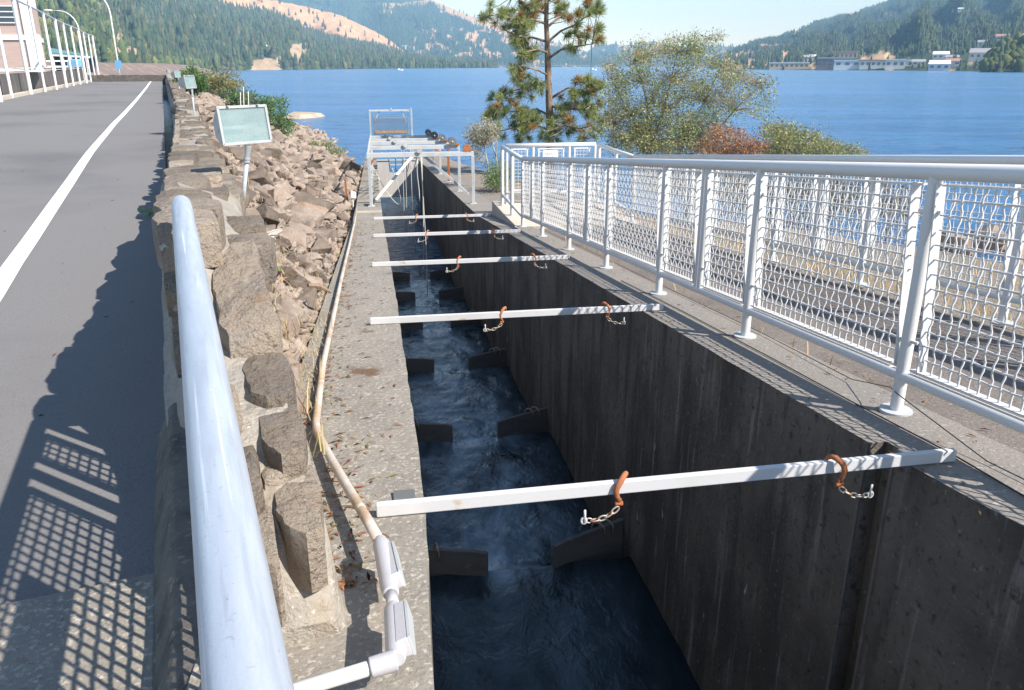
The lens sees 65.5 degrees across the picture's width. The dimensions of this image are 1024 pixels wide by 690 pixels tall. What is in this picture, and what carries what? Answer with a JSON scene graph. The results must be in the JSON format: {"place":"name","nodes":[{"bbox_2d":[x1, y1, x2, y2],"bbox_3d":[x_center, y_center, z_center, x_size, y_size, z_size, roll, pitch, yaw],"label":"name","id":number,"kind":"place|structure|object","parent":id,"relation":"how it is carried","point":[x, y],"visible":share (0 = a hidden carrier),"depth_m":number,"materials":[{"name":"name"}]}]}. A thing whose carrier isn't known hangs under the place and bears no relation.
{"place":"outdoors","nodes":[
{"label":"outdoors","id":0,"kind":"place"},
{"bbox_2d":[0,81,165,604],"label":"road","id":1,"kind":"structure","parent":0,"point":[78,456],"depth_m":4.40,"materials":[{"name":"asphalt"}]},
{"bbox_2d":[0,67,89,99],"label":"railing","id":2,"kind":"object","parent":1,"relation":"on","point":[19,84],"depth_m":46.16,"materials":[{"name":"metal"}]},
{"bbox_2d":[0,0,99,101],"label":"tall post fence","id":3,"kind":"object","parent":1,"relation":"on","point":[21,43],"visible":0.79,"depth_m":49.19,"materials":[{"name":"metal"}]},
{"bbox_2d":[0,81,150,300],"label":"road marking","id":4,"kind":"object","parent":1,"relation":"on","point":[10,267],"visible":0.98,"depth_m":7.85,"materials":[{"name":"paint"}]},
{"bbox_2d":[0,573,154,689],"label":"concrete slab","id":5,"kind":"structure","parent":1,"relation":"on","point":[99,637],"depth_m":2.06,"materials":[{"name":"concrete"}]},
{"bbox_2d":[46,62,213,77],"bbox_3d":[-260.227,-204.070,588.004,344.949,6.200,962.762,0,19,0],"label":"embankment","id":6,"kind":"structure","parent":0,"point":[138,69],"depth_m":195.00,"materials":[{"name":"concrete"}]},
{"bbox_2d":[59,4,209,68],"bbox_3d":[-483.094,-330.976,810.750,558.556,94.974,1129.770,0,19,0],"label":"hillside","id":7,"kind":"structure","parent":0,"point":[118,37],"depth_m":645.92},
{"bbox_2d":[35,0,221,68],"bbox_3d":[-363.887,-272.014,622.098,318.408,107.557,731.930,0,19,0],"label":"forest","id":8,"kind":"object","parent":7,"relation":"on","point":[92,21],"visible":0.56,"depth_m":570.33,"materials":[{"name":"green plant"}]},
{"bbox_2d":[163,85,362,268],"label":"riverbank ground","id":9,"kind":"structure","parent":0,"point":[165,96],"depth_m":15.40,"materials":[{"name":"soil"}]},
{"bbox_2d":[169,62,212,95],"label":"round bush","id":10,"kind":"object","parent":9,"relation":"on","point":[201,85],"visible":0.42,"depth_m":42.40,"materials":[{"name":"green plant"}]},
{"bbox_2d":[88,74,346,689],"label":"stone wall","id":11,"kind":"structure","parent":9,"relation":"on","point":[237,245],"depth_m":2.38,"materials":[{"name":"stone"}]},
{"bbox_2d":[178,75,196,114],"bbox_3d":[-6.914,-5.246,17.031,0.257,1.007,0.420,3,20,8],"label":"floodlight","id":12,"kind":"object","parent":11,"relation":"on","point":[187,81],"visible":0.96,"depth_m":17.00,"materials":[{"name":"white metal"}]},
{"bbox_2d":[171,195,293,689],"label":"pipe railing","id":13,"kind":"object","parent":11,"relation":"on","point":[241,642],"visible":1,"depth_m":0.74,"materials":[{"name":"metal"}]},
{"bbox_2d":[194,64,249,97],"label":"yellow shrub","id":14,"kind":"object","parent":9,"relation":"on","point":[218,82],"visible":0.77,"depth_m":58.26,"materials":[{"name":"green plant"}]},
{"bbox_2d":[236,181,256,207],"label":"boulder","id":15,"kind":"object","parent":9,"relation":"on","point":[250,194],"visible":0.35,"depth_m":8.50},
{"bbox_2d":[228,147,267,166],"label":"boulder","id":16,"kind":"object","parent":9,"relation":"on","point":[255,157],"visible":0.56,"depth_m":14.55,"materials":[{"name":"stone"}]},
{"bbox_2d":[241,168,272,185],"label":"boulder","id":17,"kind":"object","parent":9,"relation":"on","point":[260,177],"visible":0.48,"depth_m":11.62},
{"bbox_2d":[221,85,299,135],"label":"leafy bush","id":18,"kind":"object","parent":9,"relation":"on","point":[279,120],"visible":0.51,"depth_m":43.68,"materials":[{"name":"green plant"}]},
{"bbox_2d":[167,82,362,388],"bbox_3d":[-9.081,-8.460,33.929,11.617,4.744,65.969,-7,21,-19],"label":"riprap rubble","id":19,"kind":"object","parent":9,"relation":"on","point":[304,154],"visible":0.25,"depth_m":14.79,"materials":[{"name":"stone"}]},
{"bbox_2d":[256,203,279,228],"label":"boulder","id":20,"kind":"object","parent":9,"relation":"on","point":[269,215],"visible":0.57,"depth_m":7.92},
{"bbox_2d":[267,187,291,201],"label":"boulder","id":21,"kind":"object","parent":9,"relation":"on","point":[274,192],"visible":0.53,"depth_m":11.13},
{"bbox_2d":[273,180,295,194],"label":"boulder","id":22,"kind":"object","parent":9,"relation":"on","point":[286,186],"visible":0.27,"depth_m":12.41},
{"bbox_2d":[275,310,299,336],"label":"boulder","id":23,"kind":"object","parent":9,"relation":"on","point":[288,317],"visible":0.43,"depth_m":4.76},
{"bbox_2d":[213,126,366,486],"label":"dry grass","id":24,"kind":"structure","parent":9,"relation":"on","point":[307,396],"depth_m":4.52,"materials":[{"name":"plant"}]},
{"bbox_2d":[276,293,309,328],"bbox_3d":[-1.466,-0.204,5.108,0.302,0.239,0.271,10,22,27],"label":"boulder","id":25,"kind":"object","parent":9,"relation":"on","point":[288,304],"visible":0.49,"depth_m":5.05,"materials":[{"name":"stone"}]},
{"bbox_2d":[282,226,305,244],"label":"boulder","id":26,"kind":"object","parent":9,"relation":"on","point":[298,233],"visible":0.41,"depth_m":8.29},
{"bbox_2d":[290,213,310,226],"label":"boulder","id":27,"kind":"object","parent":9,"relation":"on","point":[295,218],"visible":0.41,"depth_m":9.57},
{"bbox_2d":[279,265,322,291],"bbox_3d":[-1.777,-0.533,6.496,0.504,0.237,0.266,11,22,28],"label":"boulder","id":28,"kind":"object","parent":9,"relation":"on","point":[294,272],"visible":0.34,"depth_m":6.41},
{"bbox_2d":[286,252,316,269],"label":"boulder","id":29,"kind":"object","parent":9,"relation":"on","point":[306,261],"visible":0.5,"depth_m":7.16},
{"bbox_2d":[283,274,319,298],"bbox_3d":[-1.687,-0.408,6.156,0.350,0.244,0.278,4,20,10],"label":"boulder","id":30,"kind":"object","parent":9,"relation":"on","point":[304,282],"visible":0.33,"depth_m":6.06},
{"bbox_2d":[296,392,311,413],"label":"boulder","id":31,"kind":"object","parent":9,"relation":"on","point":[300,398],"visible":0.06,"depth_m":3.51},
{"bbox_2d":[295,288,316,308],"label":"boulder","id":32,"kind":"object","parent":9,"relation":"on","point":[309,295],"visible":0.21,"depth_m":5.74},
{"bbox_2d":[289,202,328,227],"bbox_3d":[-2.808,-1.778,11.024,0.567,0.277,0.574,-24,47,-32],"label":"boulder","id":33,"kind":"object","parent":9,"relation":"on","point":[306,209],"visible":0.47,"depth_m":10.95,"materials":[{"name":"stone"}]},
{"bbox_2d":[293,191,334,212],"bbox_3d":[-3.398,-2.282,13.211,0.805,0.375,0.565,-11,37,-36],"label":"boulder","id":34,"kind":"object","parent":9,"relation":"on","point":[308,198],"visible":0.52,"depth_m":13.18,"materials":[{"name":"stone"}]},
{"bbox_2d":[308,238,331,253],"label":"boulder","id":35,"kind":"object","parent":9,"relation":"on","point":[318,244],"visible":0.66,"depth_m":8.54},
{"bbox_2d":[312,228,335,241],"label":"boulder","id":36,"kind":"object","parent":9,"relation":"on","point":[328,233],"visible":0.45,"depth_m":10.23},
{"bbox_2d":[310,137,351,154],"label":"bank weeds","id":37,"kind":"object","parent":9,"relation":"on","point":[333,151],"visible":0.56,"depth_m":43.88,"materials":[{"name":"green plant"}]},
{"bbox_2d":[340,159,360,171],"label":"boulder","id":38,"kind":"object","parent":9,"relation":"on","point":[348,164],"visible":0.64,"depth_m":24.15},
{"bbox_2d":[125,0,415,70],"bbox_3d":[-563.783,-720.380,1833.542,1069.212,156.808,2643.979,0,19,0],"label":"bluff hillside","id":39,"kind":"structure","parent":0,"point":[266,63],"depth_m":962.93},
{"bbox_2d":[100,0,498,69],"bbox_3d":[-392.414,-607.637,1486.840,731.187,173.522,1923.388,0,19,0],"label":"forest","id":40,"kind":"object","parent":39,"relation":"on","point":[237,37],"visible":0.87,"depth_m":1077.21,"materials":[{"name":"green plant"}]},
{"bbox_2d":[285,112,323,118],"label":"gravel spit","id":41,"kind":"structure","parent":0,"point":[302,115],"depth_m":81.47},
{"bbox_2d":[219,0,402,51],"bbox_3d":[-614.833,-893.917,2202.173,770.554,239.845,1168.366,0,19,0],"label":"grassy ridge","id":42,"kind":"structure","parent":0,"point":[332,22],"depth_m":2162.53,"materials":[{"name":"plant"}]},
{"bbox_2d":[380,196,450,279],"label":"outlet water","id":43,"kind":"structure","parent":0,"point":[401,248],"depth_m":24.50,"materials":[{"name":"liquid"}]},
{"bbox_2d":[284,0,618,66],"bbox_3d":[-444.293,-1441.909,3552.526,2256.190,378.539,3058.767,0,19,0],"label":"forested mountain","id":44,"kind":"structure","parent":0,"point":[449,10],"depth_m":3108.90,"materials":[{"name":"plant"}]},
{"bbox_2d":[277,0,625,66],"bbox_3d":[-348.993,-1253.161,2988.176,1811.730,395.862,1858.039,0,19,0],"label":"forest","id":45,"kind":"object","parent":44,"relation":"on","point":[559,58],"visible":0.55,"depth_m":2913.57,"materials":[{"name":"green plant"}]},
{"bbox_2d":[393,278,700,689],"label":"channel water","id":46,"kind":"structure","parent":0,"point":[524,615],"depth_m":6.01,"materials":[{"name":"liquid"}]},
{"bbox_2d":[163,66,1023,686],"bbox_3d":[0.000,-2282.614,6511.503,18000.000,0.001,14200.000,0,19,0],"label":"river","id":47,"kind":"structure","parent":0,"point":[885,112],"depth_m":99.27,"materials":[{"name":"liquid"}]},
{"bbox_2d":[498,63,685,66],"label":"long bridge","id":48,"kind":"structure","parent":47,"relation":"on","point":[580,65],"depth_m":2024.47,"materials":[{"name":"metal"}]},
{"bbox_2d":[434,0,886,51],"label":"sky","id":49,"kind":"structure","parent":0,"point":[743,20],"materials":[{"name":"white"}]},
{"bbox_2d":[587,44,734,65],"bbox_3d":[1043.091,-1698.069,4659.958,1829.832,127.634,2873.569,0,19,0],"label":"forested hill","id":50,"kind":"structure","parent":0,"point":[594,50],"depth_m":4250.94,"materials":[{"name":"plant"}]},
{"bbox_2d":[581,39,737,65],"bbox_3d":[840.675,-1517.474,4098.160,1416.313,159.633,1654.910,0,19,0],"label":"forest","id":51,"kind":"object","parent":50,"relation":"on","point":[607,51],"visible":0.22,"depth_m":4213.79,"materials":[{"name":"green plant"}]},
{"bbox_2d":[432,157,1023,364],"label":"grassy bank","id":52,"kind":"structure","parent":0,"point":[482,190],"depth_m":7.83,"materials":[{"name":"plant"}]},
{"bbox_2d":[458,116,503,175],"bbox_3d":[-0.752,-4.968,19.746,1.108,1.513,2.261,0,19,0],"label":"birch sapling","id":53,"kind":"object","parent":52,"relation":"on","point":[479,138],"visible":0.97,"depth_m":19.25,"materials":[{"name":"green plant"}]},
{"bbox_2d":[476,152,520,191],"bbox_3d":[-0.281,-3.989,18.819,1.373,1.092,2.568,0,19,0],"label":"green bush","id":54,"kind":"object","parent":52,"relation":"on","point":[493,177],"visible":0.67,"depth_m":18.64,"materials":[{"name":"green plant"}]},
{"bbox_2d":[475,0,609,187],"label":"pine tree","id":55,"kind":"object","parent":52,"relation":"on","point":[527,15],"visible":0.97,"depth_m":23.38,"materials":[{"name":"green plant"}]},
{"bbox_2d":[492,199,639,228],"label":"concrete platform","id":56,"kind":"structure","parent":52,"relation":"on","point":[501,212],"depth_m":12.95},
{"bbox_2d":[499,145,522,215],"bbox_3d":[-0.009,-2.596,12.752,0.132,1.033,2.055,-3,20,-9],"label":"handrail","id":57,"kind":"object","parent":56,"relation":"on","point":[513,154],"visible":0.96,"depth_m":12.80,"materials":[{"name":"metal"}]},
{"bbox_2d":[505,142,596,203],"bbox_3d":[0.678,-3.000,13.916,1.611,1.034,0.068,-3,20,-9],"label":"gate fence","id":58,"kind":"object","parent":56,"relation":"on","point":[512,146],"visible":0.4,"depth_m":13.81,"materials":[{"name":"metal"}]},
{"bbox_2d":[595,143,633,212],"bbox_3d":[1.668,-2.688,13.015,0.132,1.033,2.055,-3,20,-9],"label":"handrail","id":59,"kind":"object","parent":56,"relation":"on","point":[617,151],"visible":0.47,"depth_m":12.97,"materials":[{"name":"metal"}]},
{"bbox_2d":[593,26,781,188],"bbox_3d":[4.542,-6.082,20.594,5.025,4.097,5.151,3,20,7],"label":"willow tree","id":60,"kind":"object","parent":52,"relation":"on","point":[645,140],"visible":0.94,"depth_m":20.12,"materials":[{"name":"green plant"}]},
{"bbox_2d":[690,120,772,178],"bbox_3d":[5.291,-4.653,19.101,2.161,1.608,2.662,5,20,13],"label":"dry shrub","id":61,"kind":"object","parent":52,"relation":"on","point":[752,144],"visible":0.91,"depth_m":18.69,"materials":[{"name":"red plant"}]},
{"bbox_2d":[620,142,925,244],"bbox_3d":[5.166,-2.741,14.783,6.477,2.207,6.478,0,19,0],"label":"bank brush","id":62,"kind":"object","parent":52,"relation":"on","point":[854,190],"visible":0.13,"depth_m":14.11,"materials":[{"name":"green plant"}]},
{"bbox_2d":[752,113,874,186],"bbox_3d":[7.605,-4.915,20.055,3.221,1.977,4.174,6,20,17],"label":"willow","id":63,"kind":"object","parent":52,"relation":"on","point":[814,143],"visible":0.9,"depth_m":19.48,"materials":[{"name":"green plant"}]},
{"bbox_2d":[627,154,1023,326],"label":"fence","id":64,"kind":"object","parent":52,"relation":"on","point":[993,159],"visible":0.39,"depth_m":6.34,"materials":[{"name":"metal"}]},
{"bbox_2d":[940,232,973,256],"bbox_3d":[5.340,-1.231,9.684,0.540,0.341,0.370,12,23,30],"label":"boulder","id":65,"kind":"object","parent":52,"relation":"on","point":[969,243],"visible":0.27,"depth_m":9.51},
{"bbox_2d":[964,224,1007,251],"bbox_3d":[5.917,-1.318,9.908,0.511,0.406,0.622,-12,23,-30],"label":"boulder","id":66,"kind":"object","parent":52,"relation":"on","point":[995,230],"visible":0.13,"depth_m":9.74,"materials":[{"name":"stone"}]},
{"bbox_2d":[539,226,1023,453],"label":"walkway","id":67,"kind":"structure","parent":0,"point":[1006,436],"depth_m":4.80,"materials":[{"name":"concrete"}]},
{"bbox_2d":[544,230,1023,479],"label":"cable","id":68,"kind":"object","parent":67,"relation":"on","point":[847,377],"visible":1,"depth_m":3.57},
{"bbox_2d":[711,0,1019,70],"bbox_3d":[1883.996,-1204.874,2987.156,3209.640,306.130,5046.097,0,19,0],"label":"mountain","id":69,"kind":"structure","parent":0,"point":[880,54],"depth_m":1045.72,"materials":[{"name":"plant"}]},
{"bbox_2d":[769,62,809,69],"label":"long building","id":70,"kind":"structure","parent":69,"relation":"on","point":[787,65],"depth_m":914.69,"materials":[{"name":"grey glass"}]},
{"bbox_2d":[817,57,854,69],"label":"long building","id":71,"kind":"structure","parent":69,"relation":"on","point":[825,63],"depth_m":874.37,"materials":[{"name":"grey glass"}]},
{"bbox_2d":[707,0,1023,69],"bbox_3d":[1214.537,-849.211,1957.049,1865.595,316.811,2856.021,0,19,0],"label":"forest","id":72,"kind":"object","parent":69,"relation":"on","point":[814,35],"visible":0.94,"depth_m":1261.46,"materials":[{"name":"green plant"}]},
{"bbox_2d":[833,60,911,69],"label":"long building","id":73,"kind":"structure","parent":69,"relation":"on","point":[846,64],"depth_m":851.50,"materials":[{"name":"white glass"}]},
{"bbox_2d":[859,60,885,69],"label":"long building","id":74,"kind":"structure","parent":69,"relation":"on","point":[874,64],"depth_m":839.45,"materials":[{"name":"white glass"}]},
{"bbox_2d":[884,59,906,69],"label":"long building","id":75,"kind":"structure","parent":69,"relation":"on","point":[894,64],"depth_m":814.92,"materials":[{"name":"white glass"}]},
{"bbox_2d":[928,60,950,70],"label":"house","id":76,"kind":"structure","parent":69,"relation":"on","point":[939,65],"depth_m":749.30,"materials":[{"name":"white glass"}]},
{"bbox_2d":[968,48,990,61],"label":"house","id":77,"kind":"structure","parent":69,"relation":"on","point":[977,54],"depth_m":795.23,"materials":[{"name":"white glass"}]},
{"bbox_2d":[1002,67,1013,71],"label":"wooded point","id":78,"kind":"structure","parent":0,"point":[1008,69],"depth_m":619.32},
{"bbox_2d":[978,32,1023,71],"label":"forest","id":79,"kind":"object","parent":78,"relation":"on","point":[1007,52],"visible":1,"depth_m":628.95,"materials":[{"name":"green plant"}]},
{"bbox_3d":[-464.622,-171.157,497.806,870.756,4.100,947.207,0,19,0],"label":"field ground","id":80,"kind":"structure","parent":0,"visible":0},
{"bbox_2d":[0,0,47,73],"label":"brick building","id":81,"kind":"structure","parent":80,"relation":"on","point":[11,44],"depth_m":56.01,"materials":[{"name":"brick"}]},
{"bbox_2d":[0,5,14,22],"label":"window","id":82,"kind":"structure","parent":81,"relation":"in","point":[6,11],"depth_m":55.28,"materials":[{"name":"white glass"}]},
{"bbox_2d":[46,48,95,79],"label":"open shed","id":83,"kind":"structure","parent":80,"relation":"on","point":[56,58],"depth_m":85.14,"materials":[{"name":"teal metal"}]},
{"label":"channel floor","id":84,"kind":"structure","parent":0,"visible":0},
{"bbox_2d":[186,157,433,689],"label":"concrete channel wall","id":85,"kind":"structure","parent":84,"relation":"on","point":[359,637],"depth_m":2.98,"materials":[{"name":"concrete"}]},
{"bbox_2d":[293,202,415,689],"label":"conduit pipe","id":86,"kind":"object","parent":85,"relation":"attached to","point":[400,645],"visible":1,"depth_m":1.87,"materials":[{"name":"paint"}]},
{"bbox_2d":[369,108,413,158],"bbox_3d":[-4.724,-8.171,31.306,1.663,2.198,0.175,-3,20,-9],"label":"screen portal","id":87,"kind":"object","parent":85,"relation":"attached to","point":[406,131],"visible":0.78,"depth_m":31.10,"materials":[{"name":"grey paint"}]},
{"bbox_2d":[377,159,419,196],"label":"sliding gate","id":88,"kind":"structure","parent":85,"relation":"attached to","point":[385,176],"depth_m":30.93,"materials":[{"name":"metal"}]},
{"bbox_2d":[395,291,415,301],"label":"weir plate","id":89,"kind":"object","parent":85,"relation":"attached to","point":[405,296],"visible":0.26,"depth_m":17.00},
{"bbox_2d":[400,322,422,329],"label":"weir plate","id":90,"kind":"object","parent":85,"relation":"attached to","point":[414,326],"visible":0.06,"depth_m":14.24,"materials":[{"name":"metal"}]},
{"bbox_2d":[405,355,433,372],"bbox_3d":[-1.428,1.050,11.760,0.614,1.922,0.119,0,19,0],"label":"weir plate","id":91,"kind":"object","parent":85,"relation":"attached to","point":[416,365],"visible":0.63,"depth_m":11.46,"materials":[{"name":"metal"}]},
{"bbox_2d":[366,129,476,295],"bbox_3d":[-2.715,-4.145,21.426,2.180,3.415,11.498,-3,20,-9],"label":"hoist frame","id":92,"kind":"object","parent":85,"relation":"on","point":[404,142],"visible":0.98,"depth_m":18.23,"materials":[{"name":"grey paint"}]},
{"bbox_2d":[415,419,452,441],"bbox_3d":[-0.949,1.851,9.043,0.598,2.212,0.119,0,19,0],"label":"weir plate","id":93,"kind":"object","parent":85,"relation":"attached to","point":[437,432],"visible":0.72,"depth_m":8.69,"materials":[{"name":"metal"}]},
{"bbox_2d":[428,542,487,576],"bbox_3d":[-0.473,2.657,6.311,0.588,2.502,0.110,3,20,9],"label":"weir plate","id":94,"kind":"object","parent":85,"relation":"attached to","point":[446,561],"visible":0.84,"depth_m":5.93,"materials":[{"name":"metal"}]},
{"bbox_2d":[372,255,569,266],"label":"cross beam","id":95,"kind":"structure","parent":85,"relation":"on","point":[466,260],"depth_m":8.10,"materials":[{"name":"metal"}]},
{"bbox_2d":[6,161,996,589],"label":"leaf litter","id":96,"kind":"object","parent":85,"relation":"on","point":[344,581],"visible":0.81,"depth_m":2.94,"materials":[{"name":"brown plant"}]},
{"bbox_2d":[417,158,1023,689],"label":"concrete channel wall","id":97,"kind":"structure","parent":84,"relation":"on","point":[747,582],"depth_m":4.05,"materials":[{"name":"concrete"}]},
{"bbox_2d":[374,214,490,219],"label":"cross beam","id":98,"kind":"structure","parent":97,"relation":"on","point":[429,216],"depth_m":13.80,"materials":[{"name":"metal"}]},
{"bbox_2d":[430,268,450,279],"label":"weir plate","id":99,"kind":"object","parent":97,"relation":"attached to","point":[440,274],"visible":0.36,"depth_m":20.00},
{"bbox_2d":[373,229,520,236],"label":"cross beam","id":100,"kind":"structure","parent":97,"relation":"on","point":[447,233],"depth_m":10.91,"materials":[{"name":"metal"}]},
{"bbox_2d":[438,286,463,299],"bbox_3d":[-1.311,-0.611,17.440,0.629,1.290,0.036,-13,23,-33],"label":"weir plate","id":101,"kind":"object","parent":97,"relation":"attached to","point":[454,293],"visible":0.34,"depth_m":17.24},
{"bbox_2d":[450,310,480,327],"bbox_3d":[-0.832,0.165,14.713,0.642,1.633,0.115,-13,23,-32],"label":"weir plate","id":102,"kind":"object","parent":97,"relation":"attached to","point":[464,323],"visible":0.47,"depth_m":14.49,"materials":[{"name":"metal"}]},
{"bbox_2d":[468,347,505,370],"bbox_3d":[-0.353,0.967,11.995,0.655,1.923,0.115,-13,23,-32],"label":"weir plate","id":103,"kind":"object","parent":97,"relation":"attached to","point":[495,358],"visible":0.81,"depth_m":11.72,"materials":[{"name":"metal"}]},
{"bbox_2d":[370,303,662,324],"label":"cross beam","id":104,"kind":"structure","parent":97,"relation":"on","point":[505,314],"depth_m":5.40,"materials":[{"name":"metal"}]},
{"bbox_2d":[497,406,546,437],"bbox_3d":[0.125,1.768,9.277,0.669,2.213,0.114,-12,23,-31],"label":"weir plate","id":105,"kind":"object","parent":97,"relation":"attached to","point":[533,421],"visible":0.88,"depth_m":8.95,"materials":[{"name":"metal"}]},
{"bbox_2d":[552,517,623,568],"bbox_3d":[0.604,2.569,6.559,0.682,2.503,0.114,-12,23,-31],"label":"weir plate","id":106,"kind":"object","parent":97,"relation":"attached to","point":[601,541],"visible":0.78,"depth_m":6.19,"materials":[{"name":"metal"}]},
{"bbox_2d":[376,448,956,516],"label":"cross beam","id":107,"kind":"structure","parent":97,"relation":"on","point":[405,502],"depth_m":2.62,"materials":[{"name":"metal"}]},
{"bbox_2d":[580,471,627,524],"bbox_3d":[0.311,0.499,2.590,0.179,0.165,0.051,-11,22,-29],"label":"chain hook","id":108,"kind":"object","parent":107,"relation":"hanging from","point":[616,489],"visible":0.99,"depth_m":2.59,"materials":[{"name":"metal"}]},
{"bbox_2d":[824,454,873,497],"bbox_3d":[1.157,0.453,2.723,0.179,0.165,0.051,4,20,11],"label":"chain hook","id":109,"kind":"object","parent":107,"relation":"hanging from","point":[839,483],"visible":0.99,"depth_m":2.72,"materials":[{"name":"metal"}]},
{"bbox_2d":[518,156,1023,434],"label":"fence","id":110,"kind":"object","parent":97,"relation":"on","point":[920,275],"visible":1,"depth_m":3.89,"materials":[{"name":"metal"}]},
{"bbox_2d":[621,280,1023,496],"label":"cable","id":111,"kind":"object","parent":97,"relation":"on","point":[1007,486],"visible":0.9,"depth_m":3.43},
{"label":"boulder","id":112,"kind":"object","parent":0,"visible":0},
{"bbox_2d":[213,104,272,197],"bbox_3d":[-2.013,-1.335,5.946,0.257,0.884,0.420,15,24,36],"label":"floodlight","id":113,"kind":"object","parent":112,"relation":"on","point":[245,125],"visible":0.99,"depth_m":5.89,"materials":[{"name":"white metal"}]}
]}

